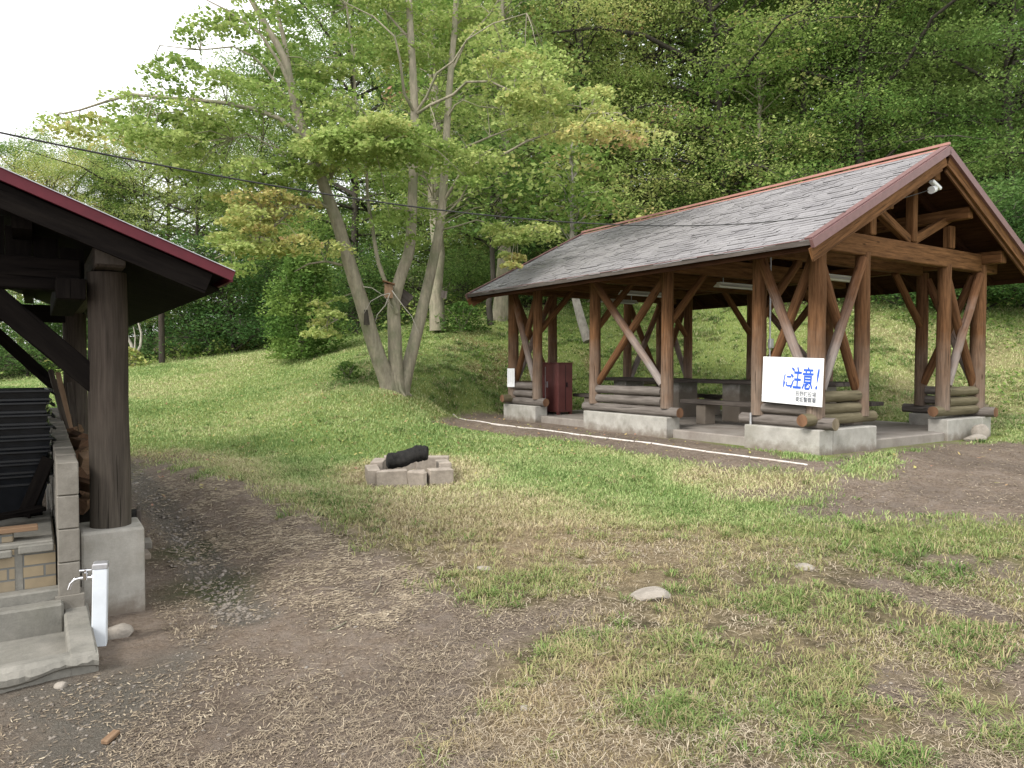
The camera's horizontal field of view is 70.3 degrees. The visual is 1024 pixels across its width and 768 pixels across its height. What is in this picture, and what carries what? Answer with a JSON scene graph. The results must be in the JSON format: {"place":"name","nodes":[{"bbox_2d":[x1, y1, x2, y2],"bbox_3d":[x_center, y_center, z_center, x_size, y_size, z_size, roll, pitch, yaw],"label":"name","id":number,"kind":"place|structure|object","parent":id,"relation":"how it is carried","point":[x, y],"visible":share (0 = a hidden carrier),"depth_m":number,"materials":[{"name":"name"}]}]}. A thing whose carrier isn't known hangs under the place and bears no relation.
{"place":"outdoors","nodes":[
{"label":"outdoors","id":0,"kind":"place"},
{"bbox_2d":[0,126,1023,767],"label":"ground","id":1,"kind":"structure","parent":0,"point":[146,646],"depth_m":4.62,"materials":[{"name":"soil"}]},
{"bbox_2d":[0,509,55,592],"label":"brick hearth","id":2,"kind":"object","parent":1,"relation":"on","point":[27,559],"visible":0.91,"depth_m":4.39,"materials":[{"name":"brick"}]},
{"bbox_2d":[0,523,37,533],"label":"wood plank","id":3,"kind":"object","parent":2,"relation":"on","point":[18,528],"visible":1,"depth_m":4.39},
{"bbox_2d":[0,505,45,520],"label":"dark board","id":4,"kind":"object","parent":2,"relation":"on","point":[21,512],"visible":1,"depth_m":4.82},
{"bbox_2d":[16,505,42,517],"bbox_3d":[-3.756,0.938,5.170,0.700,0.030,0.500,-1,2,-33],"label":"basket stand","id":5,"kind":"object","parent":2,"relation":"on","point":[40,513],"visible":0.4,"depth_m":5.14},
{"bbox_2d":[0,469,52,513],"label":"black basket","id":6,"kind":"object","parent":5,"relation":"on","point":[13,489],"visible":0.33,"depth_m":5.07,"materials":[{"name":"plastic"}]},
{"bbox_2d":[0,454,51,475],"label":"black basket","id":7,"kind":"object","parent":6,"relation":"on","point":[10,469],"visible":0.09,"depth_m":5.07,"materials":[{"name":"plastic"}]},
{"bbox_2d":[0,443,52,463],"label":"black basket","id":8,"kind":"object","parent":7,"relation":"on","point":[7,457],"visible":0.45,"depth_m":5.08,"materials":[{"name":"plastic"}]},
{"bbox_2d":[0,435,56,451],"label":"black basket","id":9,"kind":"object","parent":8,"relation":"on","point":[23,444],"visible":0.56,"depth_m":5.10,"materials":[{"name":"plastic"}]},
{"bbox_2d":[0,421,55,438],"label":"black basket","id":10,"kind":"object","parent":9,"relation":"on","point":[9,432],"visible":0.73,"depth_m":5.07,"materials":[{"name":"plastic"}]},
{"bbox_2d":[0,410,55,437],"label":"black basket","id":11,"kind":"object","parent":10,"relation":"on","point":[12,420],"visible":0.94,"depth_m":5.09,"materials":[{"name":"plastic"}]},
{"bbox_2d":[0,399,55,414],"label":"black basket","id":12,"kind":"object","parent":11,"relation":"on","point":[7,408],"visible":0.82,"depth_m":5.07,"materials":[{"name":"plastic"}]},
{"bbox_2d":[0,387,55,401],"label":"black basket","id":13,"kind":"object","parent":12,"relation":"on","point":[41,394],"visible":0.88,"depth_m":5.11,"materials":[{"name":"plastic"}]},
{"bbox_2d":[19,456,53,517],"bbox_3d":[-3.290,0.712,5.027,0.260,0.434,0.020,0,2,0],"label":"leaning board","id":14,"kind":"object","parent":2,"relation":"on","point":[38,481],"visible":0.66,"depth_m":5.02,"materials":[{"name":"wood"}]},
{"bbox_2d":[0,290,87,375],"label":"forest bush","id":15,"kind":"object","parent":1,"relation":"on","point":[10,357],"visible":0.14,"depth_m":26.16,"materials":[{"name":"green plant"}]},
{"bbox_2d":[0,122,96,362],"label":"broadleaf tree","id":16,"kind":"object","parent":1,"relation":"on","point":[4,147],"visible":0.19,"depth_m":32.03,"materials":[{"name":"green plant"}]},
{"bbox_2d":[0,585,98,693],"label":"wash basin","id":17,"kind":"object","parent":1,"relation":"on","point":[45,636],"visible":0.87,"depth_m":4.08,"materials":[{"name":"concrete"}]},
{"bbox_2d":[46,408,84,609],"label":"block wall","id":18,"kind":"structure","parent":1,"relation":"on","point":[62,495],"depth_m":4.40,"materials":[{"name":"concrete"}]},
{"bbox_2d":[0,150,148,341],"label":"broadleaf tree","id":19,"kind":"object","parent":1,"relation":"on","point":[39,167],"visible":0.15,"depth_m":30.23,"materials":[{"name":"green plant"}]},
{"bbox_2d":[8,300,150,371],"bbox_3d":[-16.224,-1.740,27.151,5.068,3.242,4.753,0,2,-6],"label":"forest bush","id":20,"kind":"object","parent":1,"relation":"on","point":[43,359],"visible":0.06,"depth_m":26.37,"materials":[{"name":"green plant"}]},
{"bbox_2d":[78,494,89,522],"bbox_3d":[-3.939,1.129,6.586,0.130,0.500,4.200,-1,2,-33],"label":"firewood rack","id":21,"kind":"object","parent":1,"relation":"on","point":[85,517],"visible":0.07,"depth_m":5.02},
{"bbox_3d":[-3.960,0.738,6.604,0.118,0.150,0.391,-8,7,-42],"label":"firewood log","id":22,"kind":"object","parent":21,"relation":"on","visible":0},
{"bbox_2d":[48,370,68,432],"bbox_3d":[-4.309,0.279,6.960,0.045,0.826,0.970,-1,2,-43],"label":"wood lath","id":23,"kind":"object","parent":22,"relation":"on","point":[59,403],"visible":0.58,"depth_m":7.05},
{"bbox_2d":[55,372,72,427],"bbox_3d":[-4.286,0.322,7.011,0.045,0.860,1.061,-1,2,-40],"label":"wood lath","id":24,"kind":"object","parent":22,"relation":"on","point":[62,391],"visible":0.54,"depth_m":7.17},
{"bbox_2d":[67,382,78,430],"bbox_3d":[-4.248,0.373,7.063,0.045,0.758,1.121,-1,2,-36],"label":"wood lath","id":25,"kind":"object","parent":22,"relation":"on","point":[72,405],"visible":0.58,"depth_m":7.23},
{"bbox_2d":[67,560,108,646],"bbox_3d":[-2.396,1.256,4.102,0.203,0.492,0.080,1,1,-23],"label":"tap post","id":26,"kind":"object","parent":1,"relation":"on","point":[99,577],"visible":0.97,"depth_m":4.09,"materials":[{"name":"white plastic"}]},
{"bbox_2d":[2,124,177,321],"bbox_3d":[-20.945,-6.331,34.832,9.250,11.313,9.360,-2,2,-44],"label":"broadleaf tree","id":27,"kind":"object","parent":1,"relation":"on","point":[76,145],"visible":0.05,"depth_m":33.55,"materials":[{"name":"green plant"}]},
{"bbox_2d":[59,144,157,344],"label":"forest tree","id":28,"kind":"object","parent":1,"relation":"on","point":[109,187],"visible":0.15,"depth_m":31.56,"materials":[{"name":"green plant"}]},
{"bbox_2d":[0,166,234,618],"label":"cook house","id":29,"kind":"structure","parent":1,"relation":"on","point":[74,263],"depth_m":4.63,"materials":[{"name":"wood"}]},
{"bbox_2d":[108,623,133,639],"bbox_3d":[-2.338,1.466,4.295,0.192,0.093,0.163,0,2,0],"label":"rock","id":30,"kind":"object","parent":1,"relation":"on","point":[120,630],"visible":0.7,"depth_m":4.26,"materials":[{"name":"stone"}]},
{"bbox_2d":[8,120,242,350],"bbox_3d":[-17.123,-6.408,32.269,10.446,10.812,10.298,0,2,2],"label":"broadleaf tree","id":31,"kind":"object","parent":1,"relation":"on","point":[143,181],"visible":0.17,"depth_m":30.57,"materials":[{"name":"green plant"}]},
{"bbox_2d":[86,317,179,359],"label":"forest bush","id":32,"kind":"object","parent":1,"relation":"on","point":[132,330],"visible":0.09,"depth_m":27.86,"materials":[{"name":"green plant"}]},
{"bbox_2d":[128,347,149,367],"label":"leafy weed","id":33,"kind":"object","parent":1,"relation":"on","point":[132,351],"visible":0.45,"depth_m":24.52,"materials":[{"name":"green plant"}]},
{"bbox_2d":[158,313,164,362],"bbox_3d":[-12.301,-2.139,25.515,0.225,3.250,0.210,0,2,0],"label":"wooden pole","id":34,"kind":"object","parent":1,"relation":"on","point":[161,328],"visible":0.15,"depth_m":25.45,"materials":[{"name":"brown wood"}]},
{"bbox_2d":[58,109,277,350],"bbox_3d":[-16.530,-6.995,34.772,9.606,11.611,9.494,0,2,10],"label":"broadleaf tree","id":35,"kind":"object","parent":1,"relation":"on","point":[179,211],"visible":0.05,"depth_m":34.06,"materials":[{"name":"green plant"}]},
{"bbox_2d":[69,102,306,350],"bbox_3d":[-13.382,-6.272,30.841,9.007,10.420,9.113,-1,2,-38],"label":"broadleaf tree","id":36,"kind":"object","parent":1,"relation":"on","point":[196,213],"visible":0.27,"depth_m":30.07,"materials":[{"name":"green plant"}]},
{"bbox_2d":[129,283,252,357],"bbox_3d":[-12.722,-2.834,28.395,5.312,4.424,5.664,-1,2,-38],"label":"forest bush","id":37,"kind":"object","parent":1,"relation":"on","point":[174,320],"visible":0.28,"depth_m":27.55,"materials":[{"name":"green plant"}]},
{"bbox_2d":[139,224,283,357],"bbox_3d":[-11.012,-3.280,27.837,6.710,5.270,7.155,-2,2,-45],"label":"forest bush","id":38,"kind":"object","parent":1,"relation":"on","point":[225,300],"visible":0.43,"depth_m":26.68,"materials":[{"name":"green plant"}]},
{"bbox_2d":[137,93,332,338],"bbox_3d":[-14.282,-7.915,36.825,10.468,12.653,10.346,1,2,30],"label":"broadleaf tree","id":39,"kind":"object","parent":1,"relation":"on","point":[217,204],"visible":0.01,"depth_m":36.18,"materials":[{"name":"green plant"}]},
{"bbox_2d":[165,41,347,356],"bbox_3d":[-10.576,-7.205,30.905,7.651,12.500,8.146,-1,2,-20],"label":"broadleaf tree","id":40,"kind":"object","parent":1,"relation":"on","point":[301,184],"visible":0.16,"depth_m":29.58,"materials":[{"name":"green plant"}]},
{"bbox_2d":[205,263,352,348],"bbox_3d":[-8.265,-2.772,26.993,5.592,3.623,5.962,-1,2,-42],"label":"forest bush","id":41,"kind":"object","parent":1,"relation":"on","point":[243,329],"visible":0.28,"depth_m":26.57,"materials":[{"name":"green plant"}]},
{"bbox_2d":[163,22,406,322],"bbox_3d":[-10.393,-9.638,35.853,12.432,15.392,10.913,-1,2,-24],"label":"forest tree","id":42,"kind":"object","parent":1,"relation":"on","point":[258,133],"visible":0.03,"depth_m":34.22,"materials":[{"name":"green plant"}]},
{"bbox_2d":[255,253,351,358],"bbox_3d":[-5.805,-2.152,20.336,2.608,2.984,2.688,0,2,0],"label":"leafy bush","id":43,"kind":"object","parent":1,"relation":"on","point":[304,279],"visible":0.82,"depth_m":19.97,"materials":[{"name":"green plant"}]},
{"bbox_2d":[197,0,497,333],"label":"broadleaf tree","id":44,"kind":"object","parent":1,"relation":"on","point":[354,208],"visible":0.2,"depth_m":27.05,"materials":[{"name":"green plant"}]},
{"bbox_2d":[331,361,364,381],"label":"bush","id":45,"kind":"object","parent":1,"relation":"on","point":[346,373],"visible":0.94,"depth_m":15.18,"materials":[{"name":"green plant"}]},
{"bbox_2d":[32,0,677,396],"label":"forked tree","id":46,"kind":"object","parent":1,"relation":"on","point":[382,136],"visible":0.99,"depth_m":13.19,"materials":[{"name":"green plant"}]},
{"bbox_2d":[311,238,413,336],"bbox_3d":[-5.282,-2.992,24.349,4.472,3.490,4.194,-1,2,-20],"label":"forest bush","id":47,"kind":"object","parent":1,"relation":"on","point":[368,275],"visible":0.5,"depth_m":23.89,"materials":[{"name":"green plant"}]},
{"bbox_2d":[365,464,380,485],"bbox_3d":[-1.576,1.040,8.226,0.146,0.198,0.395,0,3,-16],"label":"concrete block","id":48,"kind":"object","parent":1,"relation":"on","point":[370,473],"depth_m":8.04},
{"bbox_2d":[234,2,535,301],"bbox_3d":[-5.471,-10.998,33.607,13.741,17.012,12.062,-1,2,-35],"label":"forest tree","id":49,"kind":"object","parent":1,"relation":"on","point":[365,209],"visible":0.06,"depth_m":31.98,"materials":[{"name":"green plant"}]},
{"bbox_2d":[376,468,406,486],"bbox_3d":[-1.340,1.060,8.105,0.338,0.202,0.135,-1,3,-12],"label":"concrete block","id":50,"kind":"object","parent":1,"relation":"on","point":[393,477],"depth_m":8.04,"materials":[{"name":"concrete"}]},
{"bbox_2d":[407,469,426,487],"bbox_3d":[-1.066,1.073,8.137,0.230,0.220,0.157,0,2,-1],"label":"concrete block","id":51,"kind":"object","parent":1,"relation":"on","point":[417,477],"depth_m":8.06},
{"bbox_2d":[318,1,540,313],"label":"forest tree","id":52,"kind":"object","parent":1,"relation":"on","point":[414,260],"visible":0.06,"depth_m":25.41,"materials":[{"name":"green plant"}]},
{"bbox_2d":[416,455,448,469],"bbox_3d":[-0.966,0.982,8.850,0.394,0.213,0.145,0,2,-2],"label":"concrete block","id":53,"kind":"object","parent":1,"relation":"on","point":[428,463],"depth_m":8.78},
{"bbox_2d":[329,0,541,330],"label":"forest tree","id":54,"kind":"object","parent":1,"relation":"on","point":[436,305],"visible":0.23,"depth_m":20.36,"materials":[{"name":"green plant"}]},
{"bbox_2d":[426,467,453,485],"bbox_3d":[-0.819,1.058,8.237,0.281,0.200,0.154,0,3,-24],"label":"concrete block","id":55,"kind":"object","parent":1,"relation":"on","point":[439,476],"depth_m":8.17,"materials":[{"name":"concrete"}]},
{"bbox_2d":[400,242,521,317],"bbox_3d":[-1.806,-3.253,24.261,4.174,2.657,3.914,0,2,-10],"label":"forest bush","id":56,"kind":"object","parent":1,"relation":"on","point":[460,272],"visible":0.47,"depth_m":23.69,"materials":[{"name":"green plant"}]},
{"bbox_2d":[435,301,495,331],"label":"bush","id":57,"kind":"object","parent":1,"relation":"on","point":[456,317],"visible":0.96,"depth_m":20.33,"materials":[{"name":"green plant"}]},
{"bbox_2d":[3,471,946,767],"bbox_3d":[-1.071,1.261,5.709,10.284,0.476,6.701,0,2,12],"label":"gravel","id":58,"kind":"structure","parent":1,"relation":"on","point":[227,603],"depth_m":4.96,"materials":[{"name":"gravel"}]},
{"bbox_2d":[326,0,625,291],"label":"broadleaf tree","id":59,"kind":"object","parent":1,"relation":"on","point":[466,175],"visible":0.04,"depth_m":32.23,"materials":[{"name":"green plant"}]},
{"bbox_2d":[385,0,597,321],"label":"forest tree","id":60,"kind":"object","parent":1,"relation":"on","point":[500,308],"visible":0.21,"depth_m":22.24,"materials":[{"name":"green plant"}]},
{"bbox_2d":[429,117,554,325],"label":"forest tree","id":61,"kind":"object","parent":1,"relation":"on","point":[492,197],"visible":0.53,"depth_m":20.21,"materials":[{"name":"green plant"}]},
{"bbox_2d":[343,0,678,300],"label":"broadleaf tree","id":62,"kind":"object","parent":1,"relation":"on","point":[569,46],"visible":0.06,"depth_m":26.01,"materials":[{"name":"green plant"}]},
{"bbox_2d":[0,291,1023,477],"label":"meadow grass","id":63,"kind":"structure","parent":1,"relation":"on","point":[24,382],"depth_m":13.90,"materials":[{"name":"plant"}]},
{"bbox_2d":[0,399,1023,767],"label":"straw","id":64,"kind":"object","parent":1,"relation":"on","point":[518,745],"visible":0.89,"depth_m":3.51,"materials":[{"name":"plant"}]},
{"bbox_2d":[0,279,1023,380],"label":"undergrowth","id":65,"kind":"object","parent":1,"relation":"on","point":[403,315],"visible":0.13,"depth_m":24.89,"materials":[{"name":"green plant"}]},
{"bbox_2d":[0,432,1023,767],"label":"soil litter","id":66,"kind":"object","parent":1,"relation":"on","point":[340,560],"visible":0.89,"depth_m":4.54,"materials":[{"name":"soil"}]},
{"bbox_2d":[472,217,584,306],"bbox_3d":[0.571,-4.076,25.469,4.473,3.527,4.770,0,2,-6],"label":"forest bush","id":67,"kind":"object","parent":1,"relation":"on","point":[530,249],"visible":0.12,"depth_m":24.68,"materials":[{"name":"green plant"}]},
{"bbox_2d":[54,316,1007,505],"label":"fallen leaves","id":68,"kind":"object","parent":1,"relation":"on","point":[421,429],"visible":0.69,"depth_m":11.70,"materials":[{"name":"plant"}]},
{"bbox_2d":[417,0,694,254],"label":"forest tree","id":69,"kind":"object","parent":1,"relation":"on","point":[589,121],"visible":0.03,"depth_m":32.25,"materials":[{"name":"green plant"}]},
{"bbox_2d":[510,135,640,342],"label":"leaning tree","id":70,"kind":"object","parent":1,"relation":"on","point":[569,184],"visible":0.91,"depth_m":18.66,"materials":[{"name":"green plant"}]},
{"bbox_2d":[129,399,1023,767],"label":"grass tufts","id":71,"kind":"object","parent":1,"relation":"on","point":[677,699],"visible":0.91,"depth_m":4.06,"materials":[{"name":"plant"}]},
{"bbox_2d":[153,1,1023,335],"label":"deep forest","id":72,"kind":"object","parent":1,"relation":"on","point":[543,163],"visible":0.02,"depth_m":43.00,"materials":[{"name":"green plant"}]},
{"bbox_2d":[449,0,729,312],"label":"broadleaf tree","id":73,"kind":"object","parent":1,"relation":"on","point":[576,4],"visible":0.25,"depth_m":24.01,"materials":[{"name":"green plant"}]},
{"bbox_2d":[166,446,1023,531],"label":"lawn grass","id":74,"kind":"structure","parent":1,"relation":"on","point":[591,481],"depth_m":7.83,"materials":[{"name":"plant"}]},
{"bbox_2d":[451,0,772,231],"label":"broadleaf tree","id":75,"kind":"object","parent":1,"relation":"on","point":[678,37],"visible":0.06,"depth_m":31.11,"materials":[{"name":"green plant"}]},
{"bbox_2d":[453,414,807,464],"bbox_3d":[1.066,0.792,11.779,0.077,0.144,8.391,-1,2,-33],"label":"kerb edging","id":76,"kind":"object","parent":1,"relation":"on","point":[640,441],"visible":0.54,"depth_m":10.40,"materials":[{"name":"concrete"}]},
{"bbox_2d":[255,490,1023,767],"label":"grass","id":77,"kind":"structure","parent":1,"relation":"on","point":[811,562],"depth_m":4.67,"materials":[{"name":"plant"}]},
{"bbox_2d":[630,586,670,600],"bbox_3d":[0.933,1.418,4.869,0.261,0.096,0.240,-1,2,-40],"label":"rock","id":78,"kind":"object","parent":1,"relation":"on","point":[650,592],"visible":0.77,"depth_m":4.81,"materials":[{"name":"stone"}]},
{"bbox_2d":[511,0,820,222],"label":"broadleaf tree","id":79,"kind":"object","parent":1,"relation":"on","point":[654,64],"visible":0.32,"depth_m":25.50,"materials":[{"name":"green plant"}]},
{"bbox_2d":[555,0,876,226],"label":"forest tree","id":80,"kind":"object","parent":1,"relation":"on","point":[678,43],"visible":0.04,"depth_m":32.67,"materials":[{"name":"green plant"}]},
{"bbox_2d":[501,0,954,223],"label":"broadleaf tree","id":81,"kind":"object","parent":1,"relation":"on","point":[690,60],"visible":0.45,"depth_m":23.55,"materials":[{"name":"green plant"}]},
{"bbox_2d":[465,142,1023,455],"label":"picnic shelter","id":82,"kind":"object","parent":1,"relation":"on","point":[882,235],"visible":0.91,"depth_m":11.16,"materials":[{"name":"wood"}]},
{"bbox_2d":[0,132,927,225],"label":"overhead cable","id":83,"kind":"object","parent":82,"relation":"attached to","point":[23,137],"visible":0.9,"depth_m":4.91,"materials":[{"name":"rubber"}]},
{"bbox_2d":[542,362,572,414],"bbox_3d":[0.846,0.082,14.914,0.395,1.045,0.853,-1,2,-33],"label":"steel cabinet","id":84,"kind":"object","parent":82,"relation":"on","point":[557,385],"visible":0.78,"depth_m":14.60,"materials":[{"name":"red metal"}]},
{"bbox_2d":[605,377,709,416],"bbox_3d":[2.871,0.245,14.716,0.865,0.730,2.720,-1,2,-33],"label":"picnic table","id":85,"kind":"object","parent":82,"relation":"on","point":[685,388],"visible":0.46,"depth_m":13.98,"materials":[{"name":"brown wood"}]},
{"bbox_2d":[680,399,794,424],"bbox_3d":[3.696,0.491,11.640,0.350,0.408,2.380,-1,2,-33],"label":"bench","id":86,"kind":"object","parent":82,"relation":"on","point":[705,411],"visible":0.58,"depth_m":12.17,"materials":[{"name":"brown wood"}]},
{"bbox_2d":[697,379,849,421],"bbox_3d":[4.467,0.312,12.284,0.865,0.730,2.740,-1,2,-33],"label":"picnic table","id":87,"kind":"object","parent":82,"relation":"on","point":[736,389],"visible":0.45,"depth_m":12.71,"materials":[{"name":"brown wood"}]},
{"bbox_2d":[762,357,823,406],"bbox_3d":[3.584,-0.040,9.318,0.016,0.600,0.919,-1,4,-31],"label":"notice board","id":88,"kind":"object","parent":82,"relation":"attached to","point":[792,380],"visible":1,"depth_m":9.29,"materials":[{"name":"white metal"}]},
{"bbox_2d":[598,0,937,206],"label":"broadleaf tree","id":89,"kind":"object","parent":1,"relation":"on","point":[745,91],"visible":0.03,"depth_m":29.77,"materials":[{"name":"green plant"}]},
{"bbox_2d":[691,7,846,203],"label":"forest tree","id":90,"kind":"object","parent":1,"relation":"on","point":[759,107],"visible":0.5,"depth_m":23.68,"materials":[{"name":"green plant"}]},
{"bbox_2d":[660,0,978,214],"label":"broadleaf tree","id":91,"kind":"object","parent":1,"relation":"on","point":[839,88],"visible":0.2,"depth_m":23.87,"materials":[{"name":"green plant"}]},
{"bbox_2d":[687,0,1005,193],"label":"forest tree","id":92,"kind":"object","parent":1,"relation":"on","point":[847,66],"visible":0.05,"depth_m":28.67,"materials":[{"name":"green plant"}]},
{"bbox_2d":[678,0,1023,197],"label":"broadleaf tree","id":93,"kind":"object","parent":1,"relation":"on","point":[859,121],"visible":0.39,"depth_m":22.59,"materials":[{"name":"green plant"}]},
{"bbox_2d":[797,0,1023,188],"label":"forest tree","id":94,"kind":"object","parent":1,"relation":"on","point":[1005,3],"visible":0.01,"depth_m":29.68,"materials":[{"name":"green plant"}]},
{"bbox_2d":[798,0,1023,207],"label":"forest tree","id":95,"kind":"object","parent":1,"relation":"on","point":[1008,62],"visible":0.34,"depth_m":23.15,"materials":[{"name":"green plant"}]},
{"bbox_2d":[810,0,1020,174],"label":"forest tree","id":96,"kind":"object","parent":1,"relation":"on","point":[914,93],"visible":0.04,"depth_m":29.35,"materials":[{"name":"green plant"}]},
{"bbox_2d":[824,0,1023,232],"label":"forest tree","id":97,"kind":"object","parent":1,"relation":"on","point":[933,58],"visible":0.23,"depth_m":23.81,"materials":[{"name":"green plant"}]},
{"bbox_2d":[851,1,1023,190],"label":"forest tree","id":98,"kind":"object","parent":1,"relation":"on","point":[986,72],"visible":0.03,"depth_m":30.18,"materials":[{"name":"green plant"}]},
{"bbox_2d":[864,0,1023,198],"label":"forest tree","id":99,"kind":"object","parent":1,"relation":"on","point":[1014,152],"visible":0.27,"depth_m":22.61,"materials":[{"name":"green plant"}]},
{"bbox_2d":[870,173,1023,308],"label":"forest bush","id":100,"kind":"object","parent":1,"relation":"on","point":[1017,188],"visible":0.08,"depth_m":17.99,"materials":[{"name":"green plant"}]},
{"bbox_2d":[890,188,1023,312],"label":"forest bush","id":101,"kind":"object","parent":1,"relation":"on","point":[1010,222],"visible":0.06,"depth_m":18.04,"materials":[{"name":"green plant"}]},
{"bbox_2d":[957,185,1023,308],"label":"forest bush","id":102,"kind":"object","parent":1,"relation":"on","point":[1020,301],"visible":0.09,"depth_m":18.54,"materials":[{"name":"green plant"}]},
{"bbox_2d":[974,162,1023,304],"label":"forest bush","id":103,"kind":"object","parent":1,"relation":"on","point":[1001,175],"visible":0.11,"depth_m":19.84,"materials":[{"name":"green plant"}]},
{"bbox_2d":[0,0,1023,343],"label":"sky","id":104,"kind":"structure","parent":0,"point":[56,56],"materials":[{"name":"white"}]},
{"bbox_2d":[292,302,1023,429],"bbox_3d":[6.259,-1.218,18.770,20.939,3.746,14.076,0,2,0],"label":"bank grass","id":105,"kind":"structure","parent":0,"point":[1015,418],"depth_m":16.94,"materials":[{"name":"plant"}]},
{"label":"ash","id":106,"kind":"object","parent":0,"visible":0},
{"bbox_2d":[386,445,428,468],"bbox_3d":[-1.198,0.831,8.331,0.507,0.228,0.206,-9,3,-10],"label":"charred log","id":107,"kind":"object","parent":106,"relation":"on","point":[409,456],"visible":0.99,"depth_m":8.27,"materials":[{"name":"black wood"}]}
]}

